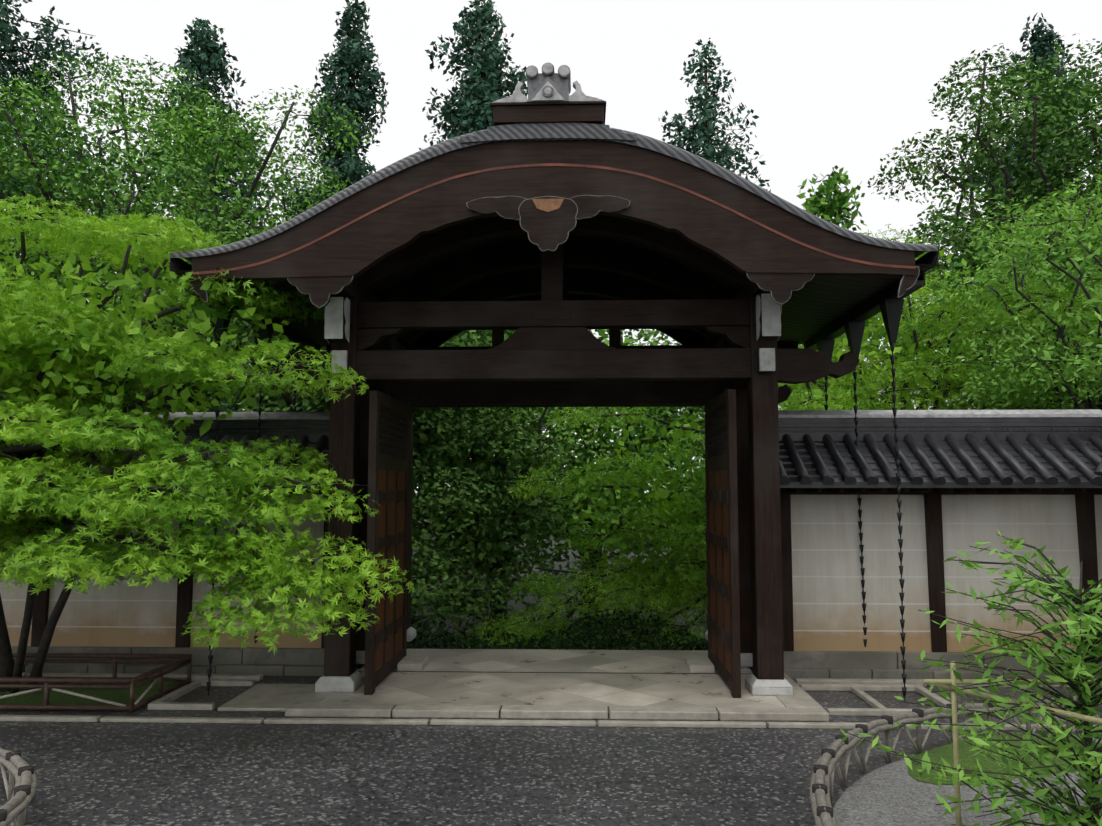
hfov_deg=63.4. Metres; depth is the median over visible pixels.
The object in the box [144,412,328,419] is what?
ridge wall
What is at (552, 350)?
gate beams
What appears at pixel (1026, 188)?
tree
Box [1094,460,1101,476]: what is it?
wall roof tiles
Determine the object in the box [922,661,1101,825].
bamboo tree support
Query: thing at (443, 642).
hedge
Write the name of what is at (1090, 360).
tree
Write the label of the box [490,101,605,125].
roof ridge
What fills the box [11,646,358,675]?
stone wall base
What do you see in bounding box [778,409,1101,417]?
ridge
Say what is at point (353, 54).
cedar tree
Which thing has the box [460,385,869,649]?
tree
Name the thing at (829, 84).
sky
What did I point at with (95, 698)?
fence braces
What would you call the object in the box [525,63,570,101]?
dark onigawara
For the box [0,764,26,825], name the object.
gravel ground
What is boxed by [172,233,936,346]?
gate roof ceiling
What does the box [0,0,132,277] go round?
cedar tree
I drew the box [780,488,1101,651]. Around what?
wall
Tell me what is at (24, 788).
curved fence ties
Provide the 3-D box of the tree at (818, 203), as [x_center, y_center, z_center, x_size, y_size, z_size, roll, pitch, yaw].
[7.323,-0.864,22.953,3.930,11.278,3.681,0,-5,2]
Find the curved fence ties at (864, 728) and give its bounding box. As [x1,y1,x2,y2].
[812,695,1073,817]
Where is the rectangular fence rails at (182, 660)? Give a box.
[0,653,191,711]
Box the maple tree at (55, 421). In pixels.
[0,194,414,692]
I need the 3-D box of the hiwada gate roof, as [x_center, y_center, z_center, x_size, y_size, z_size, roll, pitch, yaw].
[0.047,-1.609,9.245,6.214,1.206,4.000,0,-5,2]
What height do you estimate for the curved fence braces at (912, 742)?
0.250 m
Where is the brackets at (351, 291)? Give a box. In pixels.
[327,278,780,389]
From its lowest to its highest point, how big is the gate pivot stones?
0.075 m
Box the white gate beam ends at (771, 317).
[324,294,781,372]
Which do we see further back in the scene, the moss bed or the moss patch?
the moss bed
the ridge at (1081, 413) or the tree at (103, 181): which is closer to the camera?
the ridge at (1081, 413)
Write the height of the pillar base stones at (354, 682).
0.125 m
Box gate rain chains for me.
[206,343,906,700]
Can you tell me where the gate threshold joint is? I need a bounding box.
[359,671,751,673]
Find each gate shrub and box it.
[321,384,818,649]
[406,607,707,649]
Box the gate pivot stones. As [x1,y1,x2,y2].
[397,656,714,672]
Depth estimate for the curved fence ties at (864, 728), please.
5.24 m
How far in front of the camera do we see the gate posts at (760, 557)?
7.97 m
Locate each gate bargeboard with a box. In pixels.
[191,140,914,350]
[192,163,914,274]
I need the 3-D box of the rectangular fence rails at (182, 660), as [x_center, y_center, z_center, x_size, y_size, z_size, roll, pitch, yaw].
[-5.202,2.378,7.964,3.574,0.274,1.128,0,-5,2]
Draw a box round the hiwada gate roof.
[169,127,937,270]
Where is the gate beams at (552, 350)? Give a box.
[252,215,859,406]
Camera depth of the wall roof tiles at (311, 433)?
9.33 m
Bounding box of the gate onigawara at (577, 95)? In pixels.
[491,63,603,102]
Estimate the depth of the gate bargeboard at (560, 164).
7.29 m
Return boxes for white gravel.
[833,737,1101,825]
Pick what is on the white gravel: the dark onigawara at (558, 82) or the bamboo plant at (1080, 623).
the bamboo plant at (1080, 623)
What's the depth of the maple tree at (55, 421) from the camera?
6.96 m
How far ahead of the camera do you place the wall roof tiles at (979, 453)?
8.79 m
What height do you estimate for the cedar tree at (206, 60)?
19.875 m
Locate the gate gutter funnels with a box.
[184,273,924,358]
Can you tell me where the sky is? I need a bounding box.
[0,0,1101,492]
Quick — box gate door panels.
[375,469,730,674]
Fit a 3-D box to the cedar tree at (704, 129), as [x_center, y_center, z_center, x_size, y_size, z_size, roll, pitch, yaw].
[5.886,-4.259,33.229,6.275,19.785,6.332,0,-5,2]
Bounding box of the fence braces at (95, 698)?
[0,675,187,705]
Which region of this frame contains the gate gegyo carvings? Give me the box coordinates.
[188,195,918,307]
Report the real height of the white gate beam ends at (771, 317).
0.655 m
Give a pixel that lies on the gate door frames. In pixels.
(373, 680)
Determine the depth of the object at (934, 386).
12.23 m
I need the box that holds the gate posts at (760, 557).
[324,296,783,679]
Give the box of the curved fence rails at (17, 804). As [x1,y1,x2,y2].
[0,748,36,825]
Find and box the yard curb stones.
[0,669,1101,730]
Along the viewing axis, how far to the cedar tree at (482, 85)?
31.83 m
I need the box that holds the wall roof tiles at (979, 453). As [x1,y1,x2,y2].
[778,418,1101,487]
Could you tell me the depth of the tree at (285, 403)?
13.51 m
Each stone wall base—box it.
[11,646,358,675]
[784,651,1101,678]
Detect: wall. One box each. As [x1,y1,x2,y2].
[0,488,327,647]
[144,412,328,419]
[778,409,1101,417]
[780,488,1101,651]
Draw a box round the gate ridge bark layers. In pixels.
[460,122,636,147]
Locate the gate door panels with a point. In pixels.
(391, 555)
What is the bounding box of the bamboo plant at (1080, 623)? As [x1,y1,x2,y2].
[838,529,1101,825]
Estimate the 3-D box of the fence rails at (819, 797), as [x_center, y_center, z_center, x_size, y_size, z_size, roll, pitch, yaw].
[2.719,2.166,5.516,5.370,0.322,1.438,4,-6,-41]
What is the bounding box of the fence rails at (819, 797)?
[810,696,1101,825]
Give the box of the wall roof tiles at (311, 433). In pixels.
[21,420,328,487]
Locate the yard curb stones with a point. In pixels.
(305, 700)
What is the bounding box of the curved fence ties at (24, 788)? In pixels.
[0,751,33,821]
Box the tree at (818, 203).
[796,165,899,406]
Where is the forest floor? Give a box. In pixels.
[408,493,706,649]
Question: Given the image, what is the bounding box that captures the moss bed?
[0,681,178,704]
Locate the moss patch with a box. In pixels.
[907,733,1101,783]
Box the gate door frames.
[364,389,740,697]
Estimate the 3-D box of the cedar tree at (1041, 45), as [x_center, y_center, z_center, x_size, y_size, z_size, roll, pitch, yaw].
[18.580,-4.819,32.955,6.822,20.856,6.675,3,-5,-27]
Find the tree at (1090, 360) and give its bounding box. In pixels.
[922,169,1101,409]
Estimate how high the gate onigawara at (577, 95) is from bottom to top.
0.315 m
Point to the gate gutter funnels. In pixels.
(887, 303)
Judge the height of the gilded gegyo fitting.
0.110 m
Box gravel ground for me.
[0,664,1101,825]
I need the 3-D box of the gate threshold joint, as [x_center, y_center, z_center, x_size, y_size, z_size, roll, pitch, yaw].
[0.037,2.509,8.621,3.840,0.004,0.025,0,-5,2]
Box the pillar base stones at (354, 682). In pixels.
[315,627,792,695]
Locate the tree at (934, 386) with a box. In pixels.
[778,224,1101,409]
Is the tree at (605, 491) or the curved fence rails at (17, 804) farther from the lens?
the tree at (605, 491)
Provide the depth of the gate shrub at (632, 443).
16.17 m
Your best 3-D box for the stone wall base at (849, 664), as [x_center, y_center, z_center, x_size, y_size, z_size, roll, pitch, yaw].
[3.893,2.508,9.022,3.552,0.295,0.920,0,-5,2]
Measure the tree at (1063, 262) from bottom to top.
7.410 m
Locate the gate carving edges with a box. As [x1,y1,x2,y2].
[190,195,919,307]
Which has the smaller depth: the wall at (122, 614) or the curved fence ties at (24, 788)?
the curved fence ties at (24, 788)
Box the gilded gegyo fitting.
[532,199,563,211]
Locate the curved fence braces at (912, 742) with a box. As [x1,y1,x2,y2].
[832,711,1099,789]
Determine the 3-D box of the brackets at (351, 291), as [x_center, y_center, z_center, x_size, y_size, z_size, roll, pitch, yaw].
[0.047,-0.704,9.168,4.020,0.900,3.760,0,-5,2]
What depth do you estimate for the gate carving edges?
7.21 m

